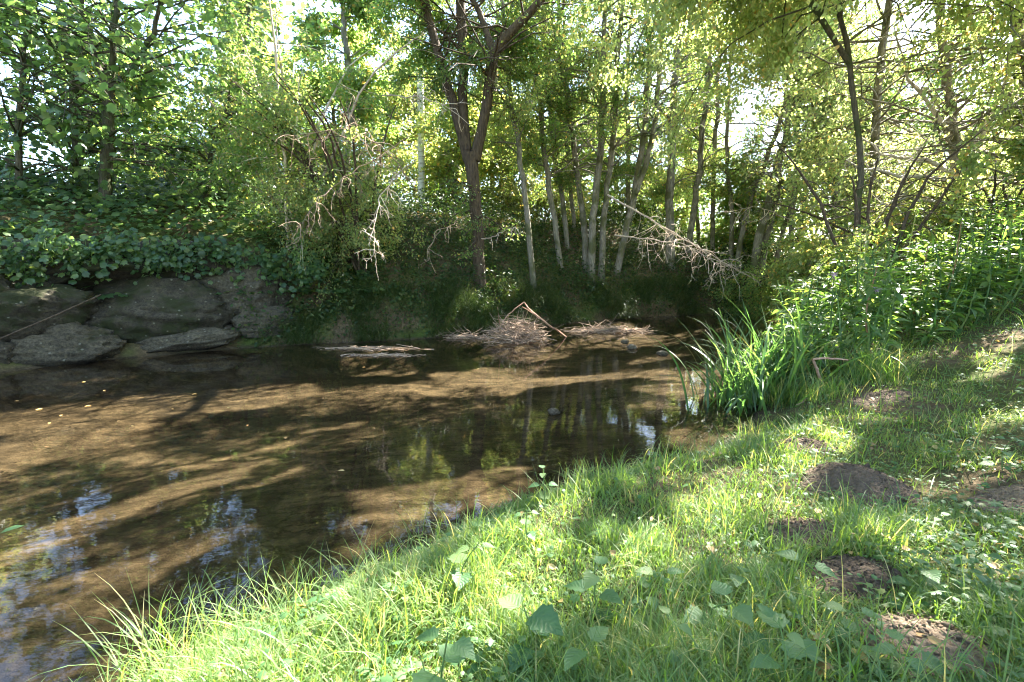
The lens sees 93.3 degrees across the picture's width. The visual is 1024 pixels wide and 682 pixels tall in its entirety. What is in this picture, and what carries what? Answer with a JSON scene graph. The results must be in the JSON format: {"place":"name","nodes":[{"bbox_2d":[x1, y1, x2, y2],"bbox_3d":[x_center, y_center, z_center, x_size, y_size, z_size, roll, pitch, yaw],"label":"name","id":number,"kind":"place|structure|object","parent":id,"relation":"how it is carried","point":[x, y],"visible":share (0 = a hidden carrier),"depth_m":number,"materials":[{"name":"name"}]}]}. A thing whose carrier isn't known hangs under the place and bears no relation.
{"place":"outdoors","nodes":[
{"label":"outdoors","id":0,"kind":"place"},
{"bbox_2d":[0,0,1016,251],"label":"sky","id":1,"kind":"structure","parent":0,"point":[286,11],"materials":[{"name":"white"}]},
{"bbox_2d":[0,184,1023,681],"bbox_3d":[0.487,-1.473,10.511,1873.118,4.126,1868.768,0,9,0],"label":"ground","id":2,"kind":"structure","parent":0,"point":[238,456],"depth_m":5.28,"materials":[{"name":"soil"}]},
{"bbox_2d":[0,281,103,341],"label":"boulder","id":3,"kind":"object","parent":2,"relation":"on","point":[24,306],"visible":0.56,"depth_m":8.54,"materials":[{"name":"stone"}]},
{"bbox_2d":[10,321,126,366],"bbox_3d":[-8.369,0.166,9.042,1.938,1.126,1.276,-5,10,-28],"label":"boulder","id":4,"kind":"object","parent":2,"relation":"on","point":[74,343],"visible":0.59,"depth_m":8.68,"materials":[{"name":"stone"}]},
{"bbox_2d":[0,0,139,211],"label":"maple tree","id":5,"kind":"object","parent":2,"relation":"on","point":[17,159],"visible":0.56,"depth_m":10.26,"materials":[{"name":"green plant"}]},
{"bbox_2d":[0,0,237,210],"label":"maple tree","id":6,"kind":"object","parent":2,"relation":"on","point":[74,157],"visible":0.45,"depth_m":11.01,"materials":[{"name":"green plant"}]},
{"bbox_2d":[32,7,219,196],"bbox_3d":[-15.024,-8.347,18.841,7.211,7.622,6.376,0,9,0],"label":"tree","id":7,"kind":"object","parent":2,"relation":"on","point":[149,126],"visible":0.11,"depth_m":18.51,"materials":[{"name":"green plant"}]},
{"bbox_2d":[30,558,274,681],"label":"grass tuft","id":8,"kind":"object","parent":2,"relation":"on","point":[163,646],"visible":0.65,"depth_m":2.14,"materials":[{"name":"plant"}]},
{"bbox_2d":[0,0,311,213],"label":"maple tree","id":9,"kind":"object","parent":2,"relation":"on","point":[112,39],"visible":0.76,"depth_m":10.49,"materials":[{"name":"green plant"}]},
{"bbox_2d":[86,276,234,342],"bbox_3d":[-7.639,-0.470,10.010,3.382,1.768,1.426,-3,9,-21],"label":"boulder","id":10,"kind":"object","parent":2,"relation":"on","point":[151,306],"visible":0.56,"depth_m":9.71,"materials":[{"name":"stone"}]},
{"bbox_2d":[0,237,156,290],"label":"boulder","id":11,"kind":"object","parent":10,"relation":"on","point":[119,273],"visible":0.28,"depth_m":9.36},
{"bbox_2d":[0,222,329,296],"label":"ivy","id":12,"kind":"object","parent":11,"relation":"on","point":[76,253],"visible":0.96,"depth_m":9.62,"materials":[{"name":"green plant"}]},
{"bbox_2d":[133,240,236,280],"bbox_3d":[-7.239,-1.576,10.652,2.334,1.297,1.182,-7,11,-37],"label":"boulder","id":13,"kind":"object","parent":2,"relation":"on","point":[170,273],"visible":0.13,"depth_m":10.40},
{"bbox_2d":[134,324,242,352],"bbox_3d":[-7.003,0.069,10.208,2.483,0.858,1.415,-3,9,-16],"label":"boulder","id":14,"kind":"object","parent":2,"relation":"on","point":[203,338],"visible":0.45,"depth_m":9.84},
{"bbox_2d":[110,548,287,671],"bbox_3d":[-1.342,1.224,2.227,0.669,0.410,0.736,0,9,0],"label":"grass tuft","id":15,"kind":"object","parent":2,"relation":"on","point":[203,615],"visible":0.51,"depth_m":2.29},
{"bbox_2d":[127,128,274,200],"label":"shrub","id":16,"kind":"object","parent":2,"relation":"on","point":[192,155],"visible":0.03,"depth_m":14.63,"materials":[{"name":"green plant"}]},
{"bbox_2d":[0,158,413,299],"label":"leafy ground cover","id":17,"kind":"object","parent":2,"relation":"on","point":[80,218],"visible":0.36,"depth_m":11.18,"materials":[{"name":"green plant"}]},
{"bbox_2d":[135,0,343,200],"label":"maple tree","id":18,"kind":"object","parent":2,"relation":"on","point":[176,123],"visible":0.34,"depth_m":12.48,"materials":[{"name":"green plant"}]},
{"bbox_2d":[198,263,295,314],"bbox_3d":[-6.111,-1.180,11.161,2.213,1.237,1.072,-3,9,-21],"label":"boulder","id":19,"kind":"object","parent":2,"relation":"on","point":[222,283],"visible":0.49,"depth_m":10.75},
{"bbox_2d":[192,0,328,178],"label":"tree","id":20,"kind":"object","parent":2,"relation":"on","point":[264,6],"visible":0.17,"depth_m":18.06,"materials":[{"name":"green plant"}]},
{"bbox_2d":[230,305,301,337],"bbox_3d":[-5.648,-0.425,11.090,1.587,0.838,0.836,-5,10,-27],"label":"boulder","id":21,"kind":"object","parent":2,"relation":"on","point":[236,321],"visible":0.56,"depth_m":10.78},
{"bbox_2d":[207,538,341,629],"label":"grass tuft","id":22,"kind":"object","parent":2,"relation":"on","point":[279,599],"visible":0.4,"depth_m":2.42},
{"bbox_2d":[99,0,473,277],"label":"shrub","id":23,"kind":"object","parent":2,"relation":"on","point":[248,156],"visible":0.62,"depth_m":11.13,"materials":[{"name":"green plant"}]},
{"bbox_2d":[158,67,448,307],"bbox_3d":[-4.101,-3.176,11.159,5.327,4.992,4.572,0,9,0],"label":"shrub","id":24,"kind":"object","parent":2,"relation":"on","point":[352,205],"visible":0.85,"depth_m":11.11,"materials":[{"name":"green plant"}]},
{"bbox_2d":[278,136,412,248],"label":"dead branch","id":25,"kind":"object","parent":24,"relation":"attached to","point":[325,194],"visible":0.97,"depth_m":9.94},
{"bbox_2d":[275,96,416,190],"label":"dead branch","id":26,"kind":"object","parent":24,"relation":"attached to","point":[326,137],"visible":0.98,"depth_m":9.92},
{"bbox_2d":[233,58,417,205],"bbox_3d":[-7.567,-8.017,21.129,7.011,7.400,6.755,3,9,17],"label":"tree","id":27,"kind":"object","parent":2,"relation":"on","point":[315,86],"visible":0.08,"depth_m":19.99,"materials":[{"name":"green plant"}]},
{"bbox_2d":[269,0,412,188],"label":"tree","id":28,"kind":"object","parent":2,"relation":"on","point":[354,42],"visible":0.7,"depth_m":16.68,"materials":[{"name":"green plant"}]},
{"bbox_2d":[228,556,471,679],"bbox_3d":[-0.580,1.030,1.818,0.799,0.356,0.722,3,9,16],"label":"grass tuft","id":29,"kind":"object","parent":2,"relation":"on","point":[369,613],"visible":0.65,"depth_m":1.83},
{"bbox_2d":[369,0,455,212],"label":"birch tree","id":30,"kind":"object","parent":2,"relation":"on","point":[420,156],"visible":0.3,"depth_m":17.74,"materials":[{"name":"green plant"}]},
{"bbox_2d":[342,57,486,211],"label":"tree","id":31,"kind":"object","parent":2,"relation":"on","point":[407,130],"visible":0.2,"depth_m":21.06,"materials":[{"name":"green plant"}]},
{"bbox_2d":[412,626,475,681],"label":"nettle plant","id":32,"kind":"object","parent":2,"relation":"on","point":[463,647],"visible":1,"depth_m":1.47,"materials":[{"name":"green plant"}]},
{"bbox_2d":[394,91,516,218],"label":"tree","id":33,"kind":"object","parent":2,"relation":"on","point":[447,158],"visible":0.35,"depth_m":18.17,"materials":[{"name":"green plant"}]},
{"bbox_2d":[442,542,494,603],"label":"nettle plant","id":34,"kind":"object","parent":2,"relation":"on","point":[462,580],"visible":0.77,"depth_m":2.09,"materials":[{"name":"green plant"}]},
{"bbox_2d":[360,0,642,287],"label":"forked tree","id":35,"kind":"object","parent":2,"relation":"on","point":[507,39],"visible":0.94,"depth_m":13.04,"materials":[{"name":"green plant"}]},
{"bbox_2d":[248,270,771,345],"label":"bank grass","id":36,"kind":"structure","parent":2,"relation":"on","point":[539,294],"depth_m":12.85,"materials":[{"name":"plant"}]},
{"bbox_2d":[418,0,602,291],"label":"alder tree","id":37,"kind":"object","parent":2,"relation":"on","point":[521,111],"visible":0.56,"depth_m":13.86,"materials":[{"name":"green plant"}]},
{"bbox_2d":[479,146,546,220],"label":"shrub","id":38,"kind":"object","parent":2,"relation":"on","point":[513,200],"visible":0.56,"depth_m":18.40,"materials":[{"name":"green plant"}]},
{"bbox_2d":[465,93,564,221],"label":"shrub","id":39,"kind":"object","parent":2,"relation":"on","point":[502,157],"visible":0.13,"depth_m":19.53,"materials":[{"name":"green plant"}]},
{"bbox_2d":[230,168,804,347],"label":"bushes","id":40,"kind":"object","parent":2,"relation":"on","point":[429,208],"visible":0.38,"depth_m":15.28,"materials":[{"name":"green plant"}]},
{"bbox_2d":[437,0,611,270],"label":"alder tree","id":41,"kind":"object","parent":2,"relation":"on","point":[545,165],"visible":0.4,"depth_m":15.47,"materials":[{"name":"green plant"}]},
{"bbox_2d":[498,593,563,673],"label":"nettle plant","id":42,"kind":"object","parent":2,"relation":"on","point":[544,618],"visible":0.91,"depth_m":1.68,"materials":[{"name":"green plant"}]},
{"bbox_2d":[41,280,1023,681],"bbox_3d":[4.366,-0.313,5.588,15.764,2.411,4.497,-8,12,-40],"label":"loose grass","id":43,"kind":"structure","parent":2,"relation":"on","point":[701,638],"depth_m":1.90,"materials":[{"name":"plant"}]},
{"bbox_2d":[483,0,617,248],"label":"alder tree","id":44,"kind":"object","parent":2,"relation":"on","point":[564,218],"visible":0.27,"depth_m":16.61,"materials":[{"name":"green plant"}]},
{"bbox_2d":[492,0,628,271],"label":"alder tree","id":45,"kind":"object","parent":2,"relation":"on","point":[575,164],"visible":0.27,"depth_m":16.05,"materials":[{"name":"green plant"}]},
{"bbox_2d":[520,161,605,225],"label":"shrub","id":46,"kind":"object","parent":2,"relation":"on","point":[569,214],"visible":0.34,"depth_m":19.06,"materials":[{"name":"green plant"}]},
{"bbox_2d":[496,0,630,228],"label":"alder tree","id":47,"kind":"object","parent":2,"relation":"on","point":[568,149],"visible":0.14,"depth_m":17.58,"materials":[{"name":"green plant"}]},
{"bbox_2d":[117,278,1023,681],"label":"grass","id":48,"kind":"structure","parent":2,"relation":"on","point":[493,620],"depth_m":2.15,"materials":[{"name":"plant"}]},
{"bbox_2d":[552,626,608,681],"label":"nettle plant","id":49,"kind":"object","parent":2,"relation":"on","point":[576,655],"visible":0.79,"depth_m":1.62,"materials":[{"name":"green plant"}]},
{"bbox_2d":[535,93,632,227],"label":"shrub","id":50,"kind":"object","parent":2,"relation":"on","point":[585,154],"visible":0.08,"depth_m":21.48,"materials":[{"name":"green plant"}]},
{"bbox_2d":[151,281,1023,681],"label":"ground cover","id":51,"kind":"object","parent":2,"relation":"on","point":[399,675],"visible":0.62,"depth_m":2.04,"materials":[{"name":"green plant"}]},
{"bbox_2d":[163,308,1023,681],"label":"leaf litter","id":52,"kind":"object","parent":2,"relation":"on","point":[821,664],"visible":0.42,"depth_m":2.25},
{"bbox_2d":[564,556,622,644],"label":"nettle plant","id":53,"kind":"object","parent":2,"relation":"on","point":[592,579],"visible":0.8,"depth_m":1.92,"materials":[{"name":"green plant"}]},
{"bbox_2d":[519,0,678,285],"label":"alder tree","id":54,"kind":"object","parent":2,"relation":"on","point":[601,128],"visible":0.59,"depth_m":15.26,"materials":[{"name":"green plant"}]},
{"bbox_2d":[579,177,662,227],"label":"shrub","id":55,"kind":"object","parent":2,"relation":"on","point":[641,207],"visible":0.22,"depth_m":20.99,"materials":[{"name":"green plant"}]},
{"bbox_2d":[547,0,697,282],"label":"alder tree","id":56,"kind":"object","parent":2,"relation":"on","point":[609,171],"visible":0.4,"depth_m":15.67,"materials":[{"name":"green plant"}]},
{"bbox_2d":[607,194,768,301],"bbox_3d":[5.187,-2.857,14.556,4.708,3.366,1.446,2,9,12],"label":"dead branch","id":57,"kind":"object","parent":56,"relation":"attached to","point":[665,228],"visible":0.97,"depth_m":14.69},
{"bbox_2d":[570,0,683,224],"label":"alder tree","id":58,"kind":"object","parent":2,"relation":"on","point":[628,193],"visible":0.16,"depth_m":19.77,"materials":[{"name":"green plant"}]},
{"bbox_2d":[556,0,708,276],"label":"alder tree","id":59,"kind":"object","parent":2,"relation":"on","point":[638,175],"visible":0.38,"depth_m":16.45,"materials":[{"name":"green plant"}]},
{"bbox_2d":[565,566,724,681],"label":"grass tuft","id":60,"kind":"object","parent":2,"relation":"on","point":[626,615],"visible":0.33,"depth_m":1.86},
{"bbox_2d":[620,161,710,237],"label":"shrub","id":61,"kind":"object","parent":2,"relation":"on","point":[678,218],"visible":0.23,"depth_m":23.48,"materials":[{"name":"green plant"}]},
{"bbox_2d":[627,439,720,484],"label":"grass tuft","id":62,"kind":"object","parent":2,"relation":"on","point":[679,461],"visible":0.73,"depth_m":3.42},
{"bbox_2d":[595,0,757,269],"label":"alder tree","id":63,"kind":"object","parent":2,"relation":"on","point":[668,186],"visible":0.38,"depth_m":18.23,"materials":[{"name":"green plant"}]},
{"bbox_2d":[642,3,775,252],"bbox_3d":[7.500,-8.290,18.896,5.139,11.705,4.896,8,12,41],"label":"alder tree","id":64,"kind":"object","parent":2,"relation":"on","point":[694,182],"visible":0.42,"depth_m":19.02,"materials":[{"name":"green plant"}]},
{"bbox_2d":[682,580,753,626],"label":"nettle plant","id":65,"kind":"object","parent":2,"relation":"on","point":[743,609],"visible":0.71,"depth_m":1.83,"materials":[{"name":"green plant"}]},
{"bbox_2d":[663,24,773,253],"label":"alder tree","id":66,"kind":"object","parent":2,"relation":"on","point":[714,147],"visible":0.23,"depth_m":19.85,"materials":[{"name":"green plant"}]},
{"bbox_2d":[670,3,794,262],"bbox_3d":[8.515,-8.800,19.015,5.145,12.106,4.532,0,9,0],"label":"alder tree","id":67,"kind":"object","parent":2,"relation":"on","point":[732,214],"visible":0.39,"depth_m":18.93,"materials":[{"name":"green plant"}]},
{"bbox_2d":[674,154,801,263],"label":"shrub","id":68,"kind":"object","parent":2,"relation":"on","point":[722,236],"visible":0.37,"depth_m":20.75,"materials":[{"name":"green plant"}]},
{"bbox_2d":[699,251,800,318],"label":"shrub","id":69,"kind":"object","parent":2,"relation":"on","point":[754,298],"visible":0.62,"depth_m":17.01,"materials":[{"name":"green plant"}]},
{"bbox_2d":[675,302,844,399],"bbox_3d":[3.252,0.090,6.327,2.386,1.288,2.310,0,9,0],"label":"iris clump","id":70,"kind":"object","parent":2,"relation":"on","point":[755,343],"visible":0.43,"depth_m":6.28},
{"bbox_2d":[522,0,1023,259],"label":"bankside tree","id":71,"kind":"object","parent":2,"relation":"on","point":[748,14],"visible":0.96,"depth_m":9.75,"materials":[{"name":"green plant"}]},
{"bbox_2d":[749,604,805,681],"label":"nettle plant","id":72,"kind":"object","parent":2,"relation":"on","point":[768,662],"visible":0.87,"depth_m":1.50,"materials":[{"name":"green plant"}]},
{"bbox_2d":[701,538,855,636],"bbox_3d":[1.055,0.962,1.952,0.530,0.324,0.594,0,9,0],"label":"grass tuft","id":73,"kind":"object","parent":2,"relation":"on","point":[754,600],"visible":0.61,"depth_m":1.92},
{"bbox_2d":[740,611,817,663],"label":"nettle plant","id":74,"kind":"object","parent":2,"relation":"on","point":[810,649],"visible":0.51,"depth_m":1.66,"materials":[{"name":"green plant"}]},
{"bbox_2d":[717,2,850,275],"bbox_3d":[10.392,-8.379,18.076,4.785,12.065,5.250,0,9,0],"label":"alder tree","id":75,"kind":"object","parent":2,"relation":"on","point":[741,238],"visible":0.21,"depth_m":18.64,"materials":[{"name":"green plant"}]},
{"bbox_2d":[751,370,826,410],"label":"grass tussock","id":76,"kind":"object","parent":2,"relation":"on","point":[788,398],"depth_m":5.75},
{"bbox_2d":[713,316,865,412],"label":"iris clump","id":77,"kind":"object","parent":2,"relation":"on","point":[769,383],"visible":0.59,"depth_m":5.82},
{"bbox_2d":[724,6,862,293],"bbox_3d":[9.976,-6.658,17.756,4.987,10.881,4.985,2,9,13],"label":"alder tree","id":78,"kind":"object","parent":2,"relation":"on","point":[769,228],"visible":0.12,"depth_m":17.88,"materials":[{"name":"green plant"}]},
{"bbox_2d":[712,0,881,309],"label":"alder tree","id":79,"kind":"object","parent":2,"relation":"on","point":[759,233],"visible":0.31,"depth_m":17.27,"materials":[{"name":"green plant"}]},
{"bbox_2d":[698,291,905,397],"bbox_3d":[3.398,0.011,5.873,2.123,1.321,2.353,5,10,29],"label":"iris clump","id":80,"kind":"object","parent":2,"relation":"on","point":[802,350],"visible":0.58,"depth_m":5.88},
{"bbox_2d":[753,517,865,557],"bbox_3d":[1.524,1.028,2.564,0.525,0.163,0.507,0,9,0],"label":"molehill","id":81,"kind":"object","parent":2,"relation":"on","point":[794,522],"visible":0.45,"depth_m":2.56,"materials":[{"name":"soil"}]},
{"bbox_2d":[734,4,893,312],"bbox_3d":[10.145,-7.446,17.028,5.306,13.386,4.442,0,9,0],"label":"alder tree","id":82,"kind":"object","parent":2,"relation":"on","point":[793,213],"visible":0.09,"depth_m":16.89,"materials":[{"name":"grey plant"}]},
{"bbox_2d":[753,224,914,317],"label":"shrub","id":83,"kind":"object","parent":2,"relation":"on","point":[792,240],"visible":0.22,"depth_m":12.33,"materials":[{"name":"green plant"}]},
{"bbox_2d":[731,0,945,243],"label":"bankside tree","id":84,"kind":"object","parent":2,"relation":"on","point":[837,75],"visible":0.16,"depth_m":15.60,"materials":[{"name":"green plant"}]},
{"bbox_2d":[764,285,913,384],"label":"iris clump","id":85,"kind":"object","parent":2,"relation":"on","point":[827,369],"visible":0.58,"depth_m":5.92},
{"bbox_2d":[790,363,887,406],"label":"grass tussock","id":86,"kind":"object","parent":2,"relation":"on","point":[817,385],"depth_m":5.19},
{"bbox_2d":[822,600,881,662],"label":"nettle plant","id":87,"kind":"object","parent":2,"relation":"on","point":[832,604],"visible":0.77,"depth_m":1.64,"materials":[{"name":"green plant"}]},
{"bbox_2d":[751,21,963,265],"bbox_3d":[12.273,-5.633,17.876,6.952,11.016,7.272,0,9,0],"label":"tree","id":88,"kind":"object","parent":2,"relation":"on","point":[909,116],"visible":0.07,"depth_m":16.33,"materials":[{"name":"green plant"}]},
{"bbox_2d":[798,554,932,612],"bbox_3d":[1.498,1.062,2.130,0.615,0.224,0.616,-3,9,-20],"label":"molehill","id":89,"kind":"object","parent":2,"relation":"on","point":[867,566],"visible":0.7,"depth_m":2.07,"materials":[{"name":"soil"}]},
{"bbox_2d":[791,462,941,511],"bbox_3d":[2.227,0.921,3.090,0.869,0.272,0.773,0,9,0],"label":"molehill","id":90,"kind":"object","parent":2,"relation":"on","point":[876,481],"visible":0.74,"depth_m":2.99,"materials":[{"name":"soil"}]},
{"bbox_2d":[726,0,1023,231],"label":"bankside tree","id":91,"kind":"object","parent":2,"relation":"on","point":[883,47],"visible":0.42,"depth_m":12.57,"materials":[{"name":"green plant"}]},
{"bbox_2d":[804,328,950,387],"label":"grass tussock","id":92,"kind":"object","parent":2,"relation":"on","point":[882,368],"depth_m":5.41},
{"bbox_2d":[735,0,1023,263],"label":"bankside tree","id":93,"kind":"object","parent":2,"relation":"on","point":[941,121],"visible":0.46,"depth_m":10.53,"materials":[{"name":"green plant"}]},
{"bbox_2d":[751,161,1023,276],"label":"shrub","id":94,"kind":"object","parent":2,"relation":"on","point":[811,213],"visible":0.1,"depth_m":11.09,"materials":[{"name":"green plant"}]},
{"bbox_2d":[841,386,933,410],"bbox_3d":[3.735,0.593,4.881,0.834,0.219,0.679,-1,9,-9],"label":"molehill","id":95,"kind":"object","parent":2,"relation":"on","point":[859,400],"visible":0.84,"depth_m":4.84,"materials":[{"name":"soil"}]},
{"bbox_2d":[754,180,1023,387],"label":"undergrowth","id":96,"kind":"object","parent":2,"relation":"on","point":[975,285],"visible":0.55,"depth_m":6.75,"materials":[{"name":"green plant"}]},
{"bbox_2d":[823,470,966,546],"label":"grass tuft","id":97,"kind":"object","parent":2,"relation":"on","point":[854,527],"visible":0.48,"depth_m":2.47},
{"bbox_2d":[770,130,1023,323],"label":"shrub","id":98,"kind":"object","parent":2,"relation":"on","point":[971,163],"visible":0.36,"depth_m":8.87,"materials":[{"name":"green plant"}]},
{"bbox_2d":[796,0,1023,276],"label":"bankside tree","id":99,"kind":"object","parent":2,"relation":"on","point":[1014,47],"visible":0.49,"depth_m":8.41,"materials":[{"name":"green plant"}]},
{"bbox_2d":[870,628,950,680],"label":"nettle plant","id":100,"kind":"object","parent":2,"relation":"on","point":[898,636],"visible":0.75,"depth_m":1.49,"materials":[{"name":"green plant"}]},
{"bbox_2d":[841,607,1011,681],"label":"molehill","id":101,"kind":"object","parent":2,"relation":"on","point":[932,628],"visible":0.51,"depth_m":1.62,"materials":[{"name":"soil"}]},
{"bbox_2d":[872,0,1016,204],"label":"tree","id":102,"kind":"object","parent":2,"relation":"on","point":[962,112],"visible":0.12,"depth_m":19.22,"materials":[{"name":"green plant"}]},
{"bbox_2d":[890,170,1023,281],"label":"shrub","id":103,"kind":"object","parent":2,"relation":"on","point":[987,200],"visible":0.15,"depth_m":9.63,"materials":[{"name":"green plant"}]},
{"bbox_2d":[944,98,1023,267],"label":"shrub","id":104,"kind":"object","parent":2,"relation":"on","point":[1015,146],"visible":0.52,"depth_m":8.04,"materials":[{"name":"green plant"}]},
{"bbox_2d":[965,484,1023,515],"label":"molehill","id":105,"kind":"object","parent":2,"relation":"on","point":[1005,495],"visible":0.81,"depth_m":2.77,"materials":[{"name":"soil"}]},
{"bbox_2d":[563,314,781,331],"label":"water","id":106,"kind":"structure","parent":0,"point":[685,320],"depth_m":15.40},
{"bbox_2d":[471,309,563,346],"bbox_3d":[0.031,-0.360,11.341,1.960,0.814,1.565,-3,9,-19],"label":"driftwood pile","id":107,"kind":"object","parent":106,"relation":"on","point":[519,333],"visible":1,"depth_m":11.21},
{"bbox_2d":[561,315,653,335],"bbox_3d":[2.545,-0.455,12.876,2.613,0.530,1.220,2,9,12],"label":"driftwood pile","id":108,"kind":"object","parent":106,"relation":"on","point":[609,330],"visible":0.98,"depth_m":12.80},
{"bbox_2d":[649,332,801,416],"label":"iris clump","id":109,"kind":"object","parent":106,"relation":"on","point":[751,389],"visible":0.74,"depth_m":5.95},
{"bbox_2d":[655,311,808,413],"bbox_3d":[2.522,0.206,6.186,2.682,1.273,2.013,-5,10,-27],"label":"iris clump","id":110,"kind":"object","parent":106,"relation":"on","point":[736,379],"visible":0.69,"depth_m":6.19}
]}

